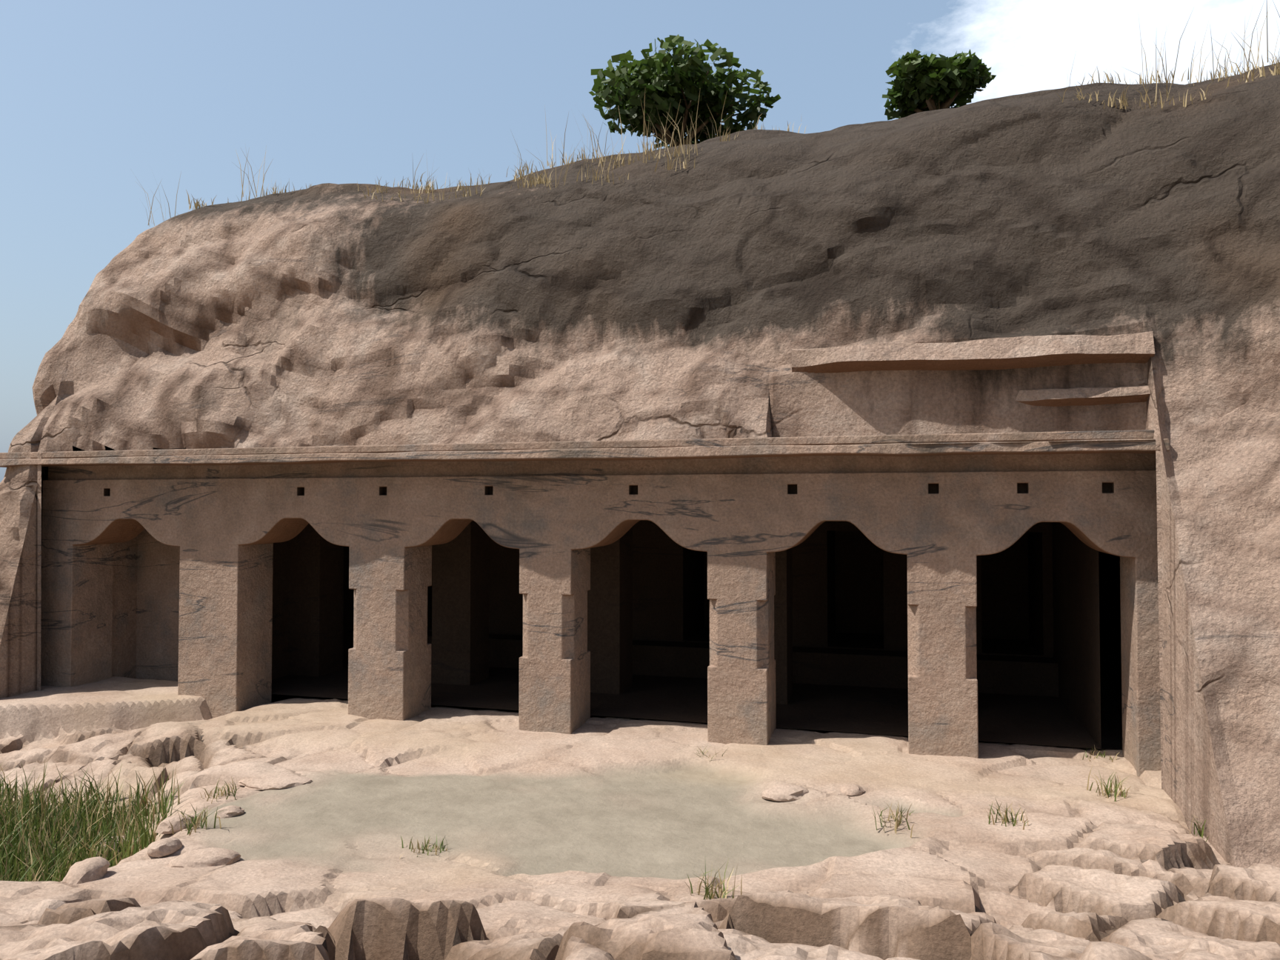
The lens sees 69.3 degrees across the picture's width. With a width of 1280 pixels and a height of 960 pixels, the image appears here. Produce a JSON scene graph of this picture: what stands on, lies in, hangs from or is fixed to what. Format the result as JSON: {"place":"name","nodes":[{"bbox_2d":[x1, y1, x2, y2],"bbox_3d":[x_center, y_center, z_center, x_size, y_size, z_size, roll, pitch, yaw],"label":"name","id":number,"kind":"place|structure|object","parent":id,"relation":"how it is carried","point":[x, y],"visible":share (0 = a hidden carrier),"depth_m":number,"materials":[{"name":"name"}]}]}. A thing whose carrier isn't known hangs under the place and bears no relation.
{"place":"outdoors","nodes":[
{"label":"outdoors","id":0,"kind":"place"},
{"bbox_2d":[0,619,1279,959],"bbox_3d":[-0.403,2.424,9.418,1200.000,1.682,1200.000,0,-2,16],"label":"terrain","id":1,"kind":"structure","parent":0,"point":[595,837],"depth_m":6.42,"materials":[{"name":"beige stone"}]},
{"bbox_2d":[27,899,65,922],"bbox_3d":[-3.284,2.409,5.148,0.205,0.150,0.139,0,-2,16],"label":"stone","id":2,"kind":"object","parent":1,"relation":"on","point":[36,912],"visible":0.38,"depth_m":5.12,"materials":[{"name":"beige stone"}]},
{"bbox_2d":[62,856,110,885],"bbox_3d":[-3.508,2.478,5.865,0.219,0.133,0.325,0,-2,-6],"label":"stone","id":3,"kind":"object","parent":1,"relation":"on","point":[89,870],"visible":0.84,"depth_m":5.80,"materials":[{"name":"beige stone"}]},
{"bbox_2d":[0,760,184,882],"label":"green grass patch","id":4,"kind":"object","parent":1,"relation":"on","point":[81,815],"visible":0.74,"depth_m":7.40,"materials":[{"name":"green plant"}]},
{"bbox_2d":[96,834,137,856],"bbox_3d":[-4.179,2.908,7.376,0.330,0.154,0.269,0,-2,16],"label":"stone","id":5,"kind":"object","parent":1,"relation":"on","point":[115,844],"visible":0.1,"depth_m":7.30,"materials":[{"name":"beige stone"}]},
{"bbox_2d":[146,837,182,857],"bbox_3d":[-3.298,2.534,6.418,0.181,0.093,0.233,0,-2,16],"label":"stone","id":6,"kind":"object","parent":1,"relation":"on","point":[164,847],"visible":1,"depth_m":6.35,"materials":[{"name":"beige stone"}]},
{"bbox_2d":[154,814,194,834],"bbox_3d":[-3.455,2.559,6.906,0.278,0.111,0.210,1,-2,-19],"label":"stone","id":7,"kind":"object","parent":1,"relation":"on","point":[164,827],"visible":0.83,"depth_m":6.83,"materials":[{"name":"beige stone"}]},
{"bbox_2d":[167,847,240,868],"bbox_3d":[-2.922,2.534,6.206,0.444,0.095,0.258,0,-2,-10],"label":"stone","id":8,"kind":"object","parent":1,"relation":"on","point":[208,857],"visible":0.91,"depth_m":6.16,"materials":[{"name":"beige stone"}]},
{"bbox_2d":[214,805,244,818],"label":"stone","id":9,"kind":"object","parent":1,"relation":"on","point":[230,811],"visible":0.93,"depth_m":7.17,"materials":[{"name":"beige stone"}]},
{"bbox_2d":[237,774,312,789],"bbox_3d":[-3.163,2.606,8.024,0.605,0.066,0.369,0,-2,16],"label":"stone","id":10,"kind":"object","parent":1,"relation":"on","point":[283,781],"visible":0.98,"depth_m":7.93,"materials":[{"name":"beige stone"}]},
{"bbox_2d":[40,453,1161,777],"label":"pillared facade","id":11,"kind":"structure","parent":1,"relation":"on","point":[941,523],"depth_m":9.59,"materials":[{"name":"brown stone"}]},
{"bbox_2d":[111,528,179,681],"bbox_3d":[-5.956,1.542,11.898,1.690,2.240,0.440,0,-2,16],"label":"niche","id":12,"kind":"object","parent":11,"relation":"attached to","point":[146,605],"visible":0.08,"depth_m":12.22,"materials":[{"name":"brown stone"}]},
{"bbox_2d":[0,62,1279,868],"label":"hill rock","id":13,"kind":"object","parent":1,"relation":"on","point":[709,289],"visible":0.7,"depth_m":9.45,"materials":[{"name":"brown stone"}]},
{"bbox_2d":[0,429,1169,467],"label":"cornice","id":14,"kind":"structure","parent":13,"relation":"on","point":[1103,441],"depth_m":9.05,"materials":[{"name":"beige stone"}]},
{"bbox_2d":[588,34,781,148],"bbox_3d":[0.579,-5.399,14.107,2.821,2.076,2.414,0,-2,-11],"label":"bush","id":15,"kind":"object","parent":13,"relation":"on","point":[659,82],"visible":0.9,"depth_m":13.63,"materials":[{"name":"green plant"}]},
{"bbox_2d":[131,0,1279,225],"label":"dry grass","id":16,"kind":"structure","parent":13,"relation":"on","point":[1158,78],"depth_m":11.02,"materials":[{"name":"beige plant"}]},
{"bbox_2d":[882,48,996,120],"bbox_3d":[4.142,-5.168,12.866,1.520,1.479,1.387,0,-2,16],"label":"bush","id":17,"kind":"object","parent":13,"relation":"on","point":[920,84],"visible":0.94,"depth_m":12.57,"materials":[{"name":"green plant"}]},
{"bbox_2d":[791,331,1154,406],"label":"recess ledges","id":18,"kind":"object","parent":13,"relation":"attached to","point":[1015,352],"visible":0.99,"depth_m":8.29,"materials":[{"name":"beige stone"}]},
{"bbox_2d":[271,520,1101,748],"bbox_3d":[0.199,1.393,12.145,9.830,2.450,4.280,0,-2,16],"label":"cave interior","id":19,"kind":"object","parent":1,"relation":"on","point":[841,656],"depth_m":11.88,"materials":[{"name":"black stone"}]},
{"bbox_2d":[167,744,1208,899],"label":"green grass tufts","id":20,"kind":"object","parent":1,"relation":"on","point":[724,893],"visible":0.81,"depth_m":6.75,"materials":[{"name":"green plant"}]},
{"bbox_2d":[761,784,808,801],"bbox_3d":[1.189,2.542,7.537,0.384,0.090,0.300,0,-2,16],"label":"stone","id":21,"kind":"object","parent":1,"relation":"on","point":[785,792],"visible":0.94,"depth_m":7.46,"materials":[{"name":"beige stone"}]},
{"bbox_2d":[840,784,865,796],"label":"stone","id":22,"kind":"object","parent":1,"relation":"on","point":[851,790],"visible":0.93,"depth_m":7.52,"materials":[{"name":"beige stone"}]},
{"bbox_2d":[0,0,1279,482],"label":"sky","id":23,"kind":"structure","parent":0,"point":[94,93],"materials":[{"name":"blue"}]}
]}

